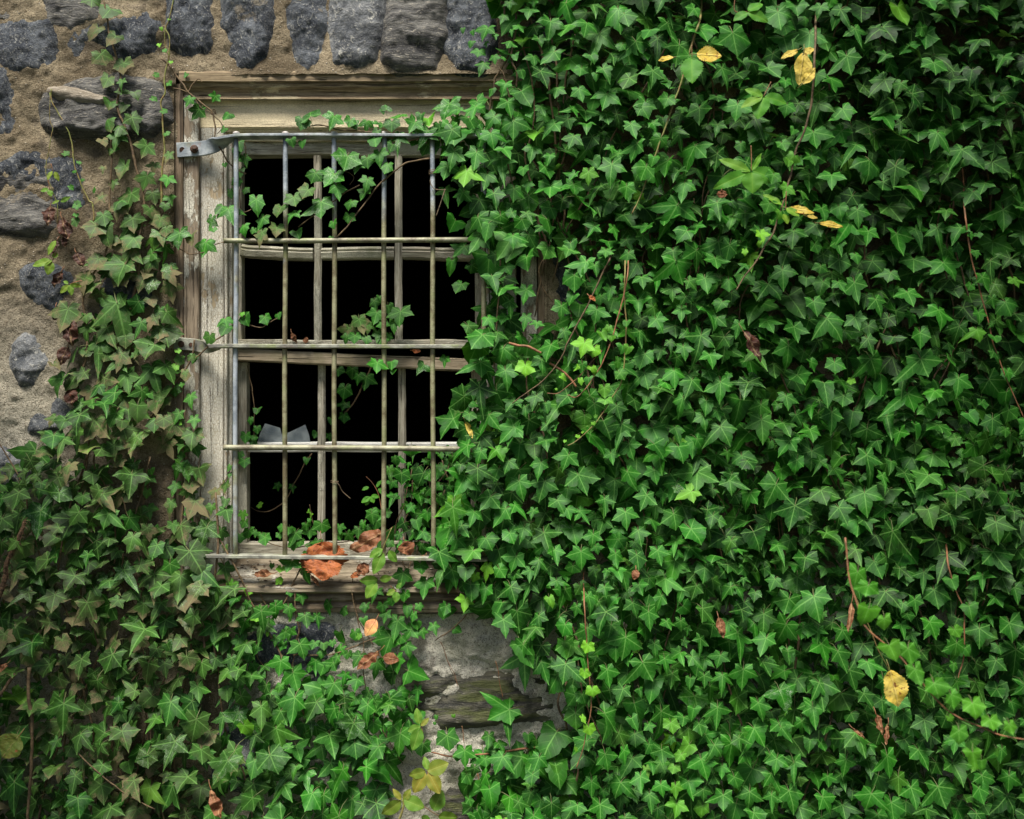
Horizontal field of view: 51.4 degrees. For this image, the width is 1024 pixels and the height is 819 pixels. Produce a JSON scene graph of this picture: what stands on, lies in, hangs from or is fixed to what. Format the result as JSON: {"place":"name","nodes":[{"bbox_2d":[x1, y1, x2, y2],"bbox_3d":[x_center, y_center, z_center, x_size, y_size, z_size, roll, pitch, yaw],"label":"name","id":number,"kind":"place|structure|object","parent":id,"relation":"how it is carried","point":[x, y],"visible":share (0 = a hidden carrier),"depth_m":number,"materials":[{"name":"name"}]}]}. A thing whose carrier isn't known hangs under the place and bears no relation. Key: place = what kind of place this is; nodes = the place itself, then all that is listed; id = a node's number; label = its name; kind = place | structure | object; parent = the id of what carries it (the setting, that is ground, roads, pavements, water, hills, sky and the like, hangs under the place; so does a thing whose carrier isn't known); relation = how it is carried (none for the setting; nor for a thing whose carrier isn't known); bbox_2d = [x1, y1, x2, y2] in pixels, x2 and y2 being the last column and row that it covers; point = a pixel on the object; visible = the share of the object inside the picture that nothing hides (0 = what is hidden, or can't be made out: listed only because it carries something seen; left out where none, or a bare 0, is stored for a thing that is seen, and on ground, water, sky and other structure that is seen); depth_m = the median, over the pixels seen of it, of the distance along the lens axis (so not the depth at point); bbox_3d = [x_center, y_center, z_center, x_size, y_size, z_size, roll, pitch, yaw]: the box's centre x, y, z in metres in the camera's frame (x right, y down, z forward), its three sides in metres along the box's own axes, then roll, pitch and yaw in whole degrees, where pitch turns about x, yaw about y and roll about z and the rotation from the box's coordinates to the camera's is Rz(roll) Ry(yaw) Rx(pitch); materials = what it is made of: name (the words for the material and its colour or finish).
{"place":"outdoors","nodes":[
{"label":"outdoors","id":0,"kind":"place"},
{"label":"ground","id":1,"kind":"structure","parent":0,"visible":0},
{"bbox_2d":[0,0,1023,818],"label":"stone wall","id":2,"kind":"structure","parent":1,"relation":"on","point":[46,46],"depth_m":2.60,"materials":[{"name":"stone"}]},
{"bbox_2d":[33,241,57,274],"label":"creeper sprig","id":3,"kind":"object","parent":2,"relation":"attached to","point":[48,265],"visible":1,"depth_m":2.55,"materials":[{"name":"green plant"}]},
{"bbox_2d":[41,201,55,225],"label":"withered leaf","id":4,"kind":"object","parent":2,"relation":"attached to","point":[48,215],"visible":1,"depth_m":2.56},
{"bbox_2d":[47,164,58,180],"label":"creeper sprig","id":5,"kind":"object","parent":2,"relation":"attached to","point":[56,175],"visible":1,"depth_m":2.56,"materials":[{"name":"green plant"}]},
{"bbox_2d":[50,236,59,253],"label":"withered leaf","id":6,"kind":"object","parent":2,"relation":"attached to","point":[55,247],"visible":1,"depth_m":2.56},
{"bbox_2d":[41,180,69,203],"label":"creeper sprig","id":7,"kind":"object","parent":2,"relation":"attached to","point":[50,193],"visible":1,"depth_m":2.56,"materials":[{"name":"green plant"}]},
{"bbox_2d":[51,266,64,287],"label":"withered leaf","id":8,"kind":"object","parent":2,"relation":"attached to","point":[57,277],"visible":1,"depth_m":2.56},
{"bbox_2d":[57,212,72,239],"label":"withered leaf","id":9,"kind":"object","parent":2,"relation":"attached to","point":[64,228],"visible":1,"depth_m":2.56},
{"bbox_2d":[61,236,68,246],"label":"withered leaf","id":10,"kind":"object","parent":2,"relation":"attached to","point":[64,241],"visible":1,"depth_m":2.57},
{"bbox_2d":[45,89,95,223],"bbox_3d":[-1.066,-0.611,2.569,0.125,0.327,0.027,0,0,-4],"label":"ivy vine","id":11,"kind":"object","parent":2,"relation":"attached to","point":[77,202],"visible":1,"depth_m":2.57,"materials":[{"name":"green plant"}]},
{"bbox_2d":[48,0,183,411],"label":"ivy vine","id":12,"kind":"object","parent":2,"relation":"attached to","point":[114,313],"visible":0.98,"depth_m":2.57,"materials":[{"name":"green plant"}]},
{"bbox_2d":[149,0,176,205],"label":"ivy vine","id":13,"kind":"object","parent":2,"relation":"attached to","point":[166,179],"visible":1,"depth_m":2.58,"materials":[{"name":"green plant"}]},
{"bbox_2d":[0,199,425,818],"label":"ivy cover","id":14,"kind":"object","parent":2,"relation":"attached to","point":[208,595],"visible":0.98,"depth_m":2.53,"materials":[{"name":"green plant"}]},
{"bbox_2d":[0,660,10,671],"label":"dead leaf","id":15,"kind":"object","parent":14,"relation":"attached to","point":[3,666],"visible":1,"depth_m":2.47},
{"bbox_2d":[0,673,15,696],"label":"twig","id":16,"kind":"object","parent":14,"relation":"attached to","point":[8,682],"visible":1,"depth_m":2.47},
{"bbox_2d":[0,728,24,758],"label":"dead leaf","id":17,"kind":"object","parent":14,"relation":"attached to","point":[11,745],"visible":1,"depth_m":2.42,"materials":[{"name":"plant"}]},
{"bbox_2d":[0,517,28,598],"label":"woody root","id":18,"kind":"object","parent":14,"relation":"attached to","point":[5,577],"visible":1,"depth_m":2.49,"materials":[{"name":"plant"}]},
{"bbox_2d":[26,667,33,818],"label":"twig","id":19,"kind":"object","parent":14,"relation":"attached to","point":[28,684],"visible":1,"depth_m":2.47,"materials":[{"name":"plant"}]},
{"bbox_2d":[56,343,70,364],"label":"withered leaf","id":20,"kind":"object","parent":14,"relation":"attached to","point":[63,354],"visible":0.99,"depth_m":2.56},
{"bbox_2d":[62,321,77,345],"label":"withered leaf","id":21,"kind":"object","parent":14,"relation":"attached to","point":[70,333],"visible":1,"depth_m":2.55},
{"bbox_2d":[63,388,77,405],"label":"withered leaf","id":22,"kind":"object","parent":14,"relation":"attached to","point":[70,396],"visible":1,"depth_m":2.56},
{"bbox_2d":[60,280,81,295],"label":"creeper sprig","id":23,"kind":"object","parent":14,"relation":"attached to","point":[68,288],"visible":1,"depth_m":2.55,"materials":[{"name":"green plant"}]},
{"bbox_2d":[72,248,85,267],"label":"withered leaf","id":24,"kind":"object","parent":14,"relation":"attached to","point":[78,258],"visible":1,"depth_m":2.56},
{"bbox_2d":[77,752,154,809],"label":"twig","id":25,"kind":"object","parent":14,"relation":"attached to","point":[91,766],"visible":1,"depth_m":2.47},
{"bbox_2d":[208,779,222,817],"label":"dead leaf","id":26,"kind":"object","parent":14,"relation":"hanging from","point":[215,805],"visible":1,"depth_m":2.46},
{"bbox_2d":[387,583,401,602],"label":"creeper sprig","id":27,"kind":"object","parent":14,"relation":"attached to","point":[395,595],"visible":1,"depth_m":2.52,"materials":[{"name":"green plant"}]},
{"bbox_2d":[381,788,424,818],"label":"creeper sprig","id":28,"kind":"object","parent":14,"relation":"attached to","point":[410,802],"visible":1,"depth_m":2.48,"materials":[{"name":"green plant"}]},
{"bbox_2d":[408,708,428,750],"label":"creeper sprig","id":29,"kind":"object","parent":14,"relation":"attached to","point":[416,735],"visible":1,"depth_m":2.50,"materials":[{"name":"green plant"}]},
{"bbox_2d":[225,573,402,762],"bbox_3d":[-0.483,0.629,2.573,0.436,0.463,0.049,0,0,-1],"label":"ivy cover","id":30,"kind":"object","parent":2,"relation":"attached to","point":[282,644],"visible":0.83,"depth_m":2.57,"materials":[{"name":"green plant"}]},
{"bbox_2d":[198,559,474,760],"bbox_3d":[-0.418,0.600,2.575,0.660,0.494,0.094,0,0,-3],"label":"ivy vine","id":31,"kind":"object","parent":2,"relation":"attached to","point":[393,637],"visible":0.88,"depth_m":2.56,"materials":[{"name":"green plant"}]},
{"bbox_2d":[350,572,358,577],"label":"dead leaf","id":32,"kind":"object","parent":31,"relation":"attached to","point":[354,575],"visible":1,"depth_m":2.55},
{"bbox_2d":[357,645,384,669],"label":"dead leaf","id":33,"kind":"object","parent":31,"relation":"attached to","point":[366,661],"visible":1,"depth_m":2.53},
{"bbox_2d":[364,614,378,635],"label":"dead leaf","id":34,"kind":"object","parent":31,"relation":"attached to","point":[371,626],"visible":1,"depth_m":2.52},
{"bbox_2d":[379,652,398,663],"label":"dead leaf","id":35,"kind":"object","parent":31,"relation":"attached to","point":[390,658],"visible":1,"depth_m":2.55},
{"bbox_2d":[175,71,544,613],"bbox_3d":[-0.372,-0.164,2.656,0.918,1.323,0.182,0,0,0],"label":"window","id":36,"kind":"structure","parent":2,"relation":"attached to","point":[265,103],"depth_m":2.62,"materials":[{"name":"white paint"}]},
{"bbox_2d":[140,339,207,547],"bbox_3d":[-0.825,0.088,2.581,0.169,0.517,0.053,0,0,0],"label":"ivy vine","id":37,"kind":"object","parent":36,"relation":"attached to","point":[175,391],"visible":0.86,"depth_m":2.58,"materials":[{"name":"green plant"}]},
{"bbox_2d":[161,58,245,173],"bbox_3d":[-0.749,-0.712,2.583,0.207,0.284,0.037,0,0,7],"label":"ivy vine","id":38,"kind":"object","parent":36,"relation":"attached to","point":[196,111],"visible":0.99,"depth_m":2.58,"materials":[{"name":"green plant"}]},
{"bbox_2d":[159,204,250,257],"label":"ivy vine","id":39,"kind":"object","parent":36,"relation":"attached to","point":[203,246],"visible":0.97,"depth_m":2.57,"materials":[{"name":"green plant"}]},
{"bbox_2d":[191,462,239,576],"bbox_3d":[-0.733,0.267,2.575,0.147,0.281,0.055,0,0,0],"label":"ivy vine","id":40,"kind":"object","parent":36,"relation":"attached to","point":[225,513],"visible":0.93,"depth_m":2.58,"materials":[{"name":"green plant"}]},
{"bbox_2d":[227,140,251,208],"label":"ivy vine","id":41,"kind":"object","parent":36,"relation":"attached to","point":[245,158],"visible":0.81,"depth_m":2.63,"materials":[{"name":"green plant"}]},
{"bbox_2d":[238,365,261,467],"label":"ivy vine","id":42,"kind":"object","parent":36,"relation":"attached to","point":[251,440],"visible":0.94,"depth_m":2.68,"materials":[{"name":"green plant"}]},
{"bbox_2d":[254,569,277,576],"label":"dead leaf","id":43,"kind":"object","parent":36,"relation":"on","point":[263,573],"visible":1,"depth_m":2.55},
{"bbox_2d":[250,453,311,511],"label":"ivy vine","id":44,"kind":"object","parent":36,"relation":"attached to","point":[278,486],"visible":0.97,"depth_m":2.77,"materials":[{"name":"green plant"}]},
{"bbox_2d":[291,331,296,342],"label":"dead leaf","id":45,"kind":"object","parent":36,"relation":"on","point":[293,337],"visible":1,"depth_m":2.64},
{"bbox_2d":[232,504,390,553],"bbox_3d":[-0.493,0.300,2.625,0.390,0.133,0.043,0,0,0],"label":"ivy vine","id":46,"kind":"object","parent":36,"relation":"attached to","point":[294,535],"visible":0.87,"depth_m":2.62,"materials":[{"name":"green plant"}]},
{"bbox_2d":[310,574,319,586],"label":"dead leaf","id":47,"kind":"object","parent":36,"relation":"on","point":[315,580],"visible":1,"depth_m":2.55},
{"bbox_2d":[304,554,341,580],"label":"dead leaf","id":48,"kind":"object","parent":36,"relation":"on","point":[322,569],"visible":1,"depth_m":2.53,"materials":[{"name":"plant"}]},
{"bbox_2d":[299,531,349,579],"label":"dead leaf","id":49,"kind":"object","parent":36,"relation":"on","point":[323,548],"visible":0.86,"depth_m":2.56,"materials":[{"name":"plant"}]},
{"bbox_2d":[173,131,491,561],"bbox_3d":[-0.438,-0.152,2.571,0.778,1.032,0.072,0,0,0],"label":"window grille","id":50,"kind":"object","parent":36,"relation":"attached to","point":[209,146],"depth_m":2.55,"materials":[{"name":"metal"}]},
{"bbox_2d":[187,312,280,360],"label":"ivy vine","id":51,"kind":"object","parent":50,"relation":"attached to","point":[223,326],"visible":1,"depth_m":2.56,"materials":[{"name":"green plant"}]},
{"bbox_2d":[239,136,429,248],"bbox_3d":[-0.423,-0.519,2.543,0.454,0.280,0.070,0,0,0],"label":"ivy vine","id":52,"kind":"object","parent":50,"relation":"attached to","point":[318,208],"visible":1,"depth_m":2.54,"materials":[{"name":"green plant"}]},
{"bbox_2d":[356,561,371,574],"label":"dead leaf","id":53,"kind":"object","parent":50,"relation":"attached to","point":[362,569],"visible":1,"depth_m":2.55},
{"bbox_2d":[349,528,390,552],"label":"dead leaf","id":54,"kind":"object","parent":50,"relation":"attached to","point":[368,540],"visible":0.97,"depth_m":2.57,"materials":[{"name":"plant"}]},
{"bbox_2d":[360,528,396,598],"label":"creeper sprig","id":55,"kind":"object","parent":50,"relation":"hanging from","point":[378,563],"visible":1,"depth_m":2.52,"materials":[{"name":"green plant"}]},
{"bbox_2d":[398,537,414,555],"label":"dead leaf","id":56,"kind":"object","parent":50,"relation":"attached to","point":[406,547],"visible":1,"depth_m":2.58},
{"bbox_2d":[367,354,449,375],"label":"ivy vine","id":57,"kind":"object","parent":50,"relation":"hanging from","point":[379,365],"visible":1,"depth_m":2.55,"materials":[{"name":"green plant"}]},
{"bbox_2d":[429,169,445,215],"bbox_3d":[-0.179,-0.519,2.554,0.042,0.113,0.022,0,0,0],"label":"tie wire","id":58,"kind":"object","parent":50,"relation":"attached to","point":[437,189],"visible":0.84,"depth_m":2.55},
{"bbox_2d":[233,560,441,585],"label":"litter","id":59,"kind":"object","parent":36,"relation":"on","point":[313,582],"visible":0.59,"depth_m":2.63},
{"bbox_2d":[312,366,376,441],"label":"ivy vine","id":60,"kind":"object","parent":36,"relation":"attached to","point":[345,392],"visible":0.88,"depth_m":2.79,"materials":[{"name":"green plant"}]},
{"bbox_2d":[337,295,413,343],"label":"ivy vine","id":61,"kind":"object","parent":36,"relation":"attached to","point":[362,323],"visible":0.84,"depth_m":2.62,"materials":[{"name":"green plant"}]},
{"bbox_2d":[295,96,460,157],"bbox_3d":[-0.319,-0.671,2.545,0.400,0.152,0.062,0,0,0],"label":"ivy vine","id":62,"kind":"object","parent":36,"relation":"attached to","point":[414,126],"visible":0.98,"depth_m":2.54,"materials":[{"name":"green plant"}]},
{"bbox_2d":[410,349,420,352],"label":"dead leaf","id":63,"kind":"object","parent":36,"relation":"on","point":[416,350],"visible":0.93,"depth_m":2.66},
{"bbox_2d":[371,111,497,568],"bbox_3d":[-0.132,0.014,2.608,0.478,1.470,0.136,0,0,0],"label":"ivy cover","id":64,"kind":"object","parent":2,"relation":"attached to","point":[420,512],"visible":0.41,"depth_m":2.60,"materials":[{"name":"green plant"}]},
{"bbox_2d":[361,478,386,505],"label":"creeper sprig","id":65,"kind":"object","parent":64,"relation":"attached to","point":[366,500],"visible":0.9,"depth_m":2.58,"materials":[{"name":"green plant"}]},
{"bbox_2d":[338,643,583,818],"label":"ivy vine","id":66,"kind":"object","parent":2,"relation":"attached to","point":[506,712],"visible":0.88,"depth_m":2.55,"materials":[{"name":"green plant"}]},
{"bbox_2d":[428,0,1023,818],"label":"ivy cover","id":67,"kind":"object","parent":2,"relation":"attached to","point":[982,510],"visible":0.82,"depth_m":2.50,"materials":[{"name":"green plant"}]},
{"bbox_2d":[409,756,447,793],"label":"creeper sprig","id":68,"kind":"object","parent":67,"relation":"attached to","point":[431,779],"visible":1,"depth_m":2.50,"materials":[{"name":"yellow plant"}]},
{"bbox_2d":[421,790,456,818],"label":"creeper sprig","id":69,"kind":"object","parent":67,"relation":"attached to","point":[437,801],"visible":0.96,"depth_m":2.51,"materials":[{"name":"green plant"}]},
{"bbox_2d":[463,417,472,437],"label":"dead leaf","id":70,"kind":"object","parent":67,"relation":"attached to","point":[468,429],"visible":1,"depth_m":2.48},
{"bbox_2d":[509,342,576,386],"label":"twig","id":71,"kind":"object","parent":67,"relation":"attached to","point":[550,363],"visible":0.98,"depth_m":2.46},
{"bbox_2d":[512,238,620,403],"bbox_3d":[0.123,-0.212,2.485,0.248,0.399,0.134,0,0,0],"label":"ivy tendril","id":72,"kind":"object","parent":67,"relation":"attached to","point":[606,252],"visible":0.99,"depth_m":2.44,"materials":[{"name":"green plant"}]},
{"bbox_2d":[574,572,599,767],"bbox_3d":[0.168,0.599,2.467,0.058,0.419,0.169,0,0,0],"label":"ivy tendril","id":73,"kind":"object","parent":67,"relation":"attached to","point":[590,729],"visible":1,"depth_m":2.40,"materials":[{"name":"green plant"}]},
{"bbox_2d":[547,248,628,397],"bbox_3d":[0.211,-0.217,2.428,0.258,0.383,0.113,0,0,-38],"label":"ivy tendril","id":74,"kind":"object","parent":67,"relation":"attached to","point":[586,346],"visible":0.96,"depth_m":2.38,"materials":[{"name":"green plant"}]},
{"bbox_2d":[563,246,633,445],"bbox_3d":[0.233,-0.164,2.433,0.110,0.494,0.227,0,0,44],"label":"ivy tendril","id":75,"kind":"object","parent":67,"relation":"attached to","point":[603,391],"visible":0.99,"depth_m":2.40,"materials":[{"name":"green plant"}]},
{"bbox_2d":[632,565,639,579],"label":"dead leaf","id":76,"kind":"object","parent":67,"relation":"attached to","point":[635,573],"visible":1,"depth_m":2.41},
{"bbox_2d":[618,0,702,213],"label":"ivy tendril","id":77,"kind":"object","parent":67,"relation":"attached to","point":[643,169],"visible":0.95,"depth_m":2.41,"materials":[{"name":"green plant"}]},
{"bbox_2d":[658,55,674,60],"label":"yellow leaf","id":78,"kind":"object","parent":77,"relation":"attached to","point":[665,58],"visible":1,"depth_m":2.42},
{"bbox_2d":[680,45,703,83],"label":"creeper sprig","id":79,"kind":"object","parent":67,"relation":"attached to","point":[692,68],"visible":1,"depth_m":2.38,"materials":[{"name":"green plant"}]},
{"bbox_2d":[690,46,721,61],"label":"yellow leaf","id":80,"kind":"object","parent":67,"relation":"attached to","point":[708,54],"visible":1,"depth_m":2.39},
{"bbox_2d":[716,612,725,637],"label":"dead leaf","id":81,"kind":"object","parent":67,"relation":"attached to","point":[720,624],"visible":1,"depth_m":2.40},
{"bbox_2d":[717,189,726,198],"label":"dead leaf","id":82,"kind":"object","parent":67,"relation":"attached to","point":[721,193],"visible":0.9,"depth_m":2.40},
{"bbox_2d":[433,0,1023,818],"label":"ivy plant","id":83,"kind":"object","parent":67,"relation":"attached to","point":[675,268],"visible":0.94,"depth_m":2.45,"materials":[{"name":"green plant"}]},
{"bbox_2d":[739,324,761,361],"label":"dead leaf","id":84,"kind":"object","parent":83,"relation":"attached to","point":[753,344],"visible":1,"depth_m":2.42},
{"bbox_2d":[803,215,816,218],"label":"yellow leaf","id":85,"kind":"object","parent":83,"relation":"attached to","point":[812,216],"visible":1,"depth_m":2.43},
{"bbox_2d":[814,221,842,227],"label":"yellow leaf","id":86,"kind":"object","parent":83,"relation":"attached to","point":[830,224],"visible":1,"depth_m":2.43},
{"bbox_2d":[847,593,854,632],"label":"dead leaf","id":87,"kind":"object","parent":83,"relation":"attached to","point":[850,615],"visible":0.91,"depth_m":2.40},
{"bbox_2d":[873,707,883,734],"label":"dead leaf","id":88,"kind":"object","parent":83,"relation":"attached to","point":[878,721],"visible":1,"depth_m":2.40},
{"bbox_2d":[884,718,888,744],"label":"dead leaf","id":89,"kind":"object","parent":83,"relation":"attached to","point":[886,736],"visible":1,"depth_m":2.40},
{"bbox_2d":[733,0,767,22],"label":"creeper sprig","id":90,"kind":"object","parent":67,"relation":"hanging from","point":[754,12],"visible":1,"depth_m":2.40,"materials":[{"name":"green plant"}]},
{"bbox_2d":[741,82,785,118],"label":"creeper sprig","id":91,"kind":"object","parent":67,"relation":"attached to","point":[758,103],"visible":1,"depth_m":2.39,"materials":[{"name":"green plant"}]},
{"bbox_2d":[736,0,817,290],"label":"ivy tendril","id":92,"kind":"object","parent":67,"relation":"attached to","point":[790,158],"visible":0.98,"depth_m":2.32,"materials":[{"name":"green plant"}]},
{"bbox_2d":[713,145,777,192],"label":"creeper sprig","id":93,"kind":"object","parent":92,"relation":"attached to","point":[755,180],"visible":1,"depth_m":2.32,"materials":[{"name":"green plant"}]},
{"bbox_2d":[763,191,798,223],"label":"creeper sprig","id":94,"kind":"object","parent":92,"relation":"attached to","point":[791,211],"visible":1,"depth_m":2.32,"materials":[{"name":"green plant"}]},
{"bbox_2d":[784,205,813,213],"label":"yellow leaf","id":95,"kind":"object","parent":92,"relation":"attached to","point":[802,209],"visible":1,"depth_m":2.32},
{"bbox_2d":[798,68,814,87],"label":"yellow leaf","id":96,"kind":"object","parent":92,"relation":"attached to","point":[808,76],"visible":1,"depth_m":2.15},
{"bbox_2d":[781,47,801,58],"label":"yellow leaf","id":97,"kind":"object","parent":67,"relation":"attached to","point":[789,53],"visible":1,"depth_m":2.28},
{"bbox_2d":[794,46,811,84],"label":"yellow leaf","id":98,"kind":"object","parent":67,"relation":"hanging from","point":[802,64],"visible":0.92,"depth_m":2.27,"materials":[{"name":"plant"}]},
{"bbox_2d":[802,47,813,54],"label":"yellow leaf","id":99,"kind":"object","parent":67,"relation":"attached to","point":[809,50],"visible":1,"depth_m":2.27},
{"bbox_2d":[849,724,865,739],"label":"dead leaf","id":100,"kind":"object","parent":67,"relation":"attached to","point":[858,733],"visible":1,"depth_m":2.43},
{"bbox_2d":[851,584,888,670],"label":"leaf stalk","id":101,"kind":"object","parent":67,"relation":"attached to","point":[873,636],"visible":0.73,"depth_m":2.22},
{"bbox_2d":[884,659,908,706],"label":"yellow leaf","id":102,"kind":"object","parent":101,"relation":"hanging from","point":[896,689],"visible":1,"depth_m":2.24,"materials":[{"name":"plant"}]},
{"bbox_2d":[844,537,1023,771],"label":"ivy tendril","id":103,"kind":"object","parent":67,"relation":"attached to","point":[896,649],"visible":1,"depth_m":1.90,"materials":[{"name":"green plant"}]},
{"bbox_2d":[920,527,978,692],"bbox_3d":[0.985,0.458,2.467,0.136,0.376,0.170,0,0,0],"label":"ivy tendril","id":104,"kind":"object","parent":67,"relation":"attached to","point":[933,624],"visible":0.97,"depth_m":2.40,"materials":[{"name":"green plant"}]},
{"bbox_2d":[961,168,1023,417],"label":"ivy tendril","id":105,"kind":"object","parent":67,"relation":"attached to","point":[978,332],"visible":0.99,"depth_m":2.41,"materials":[{"name":"green plant"}]}
]}

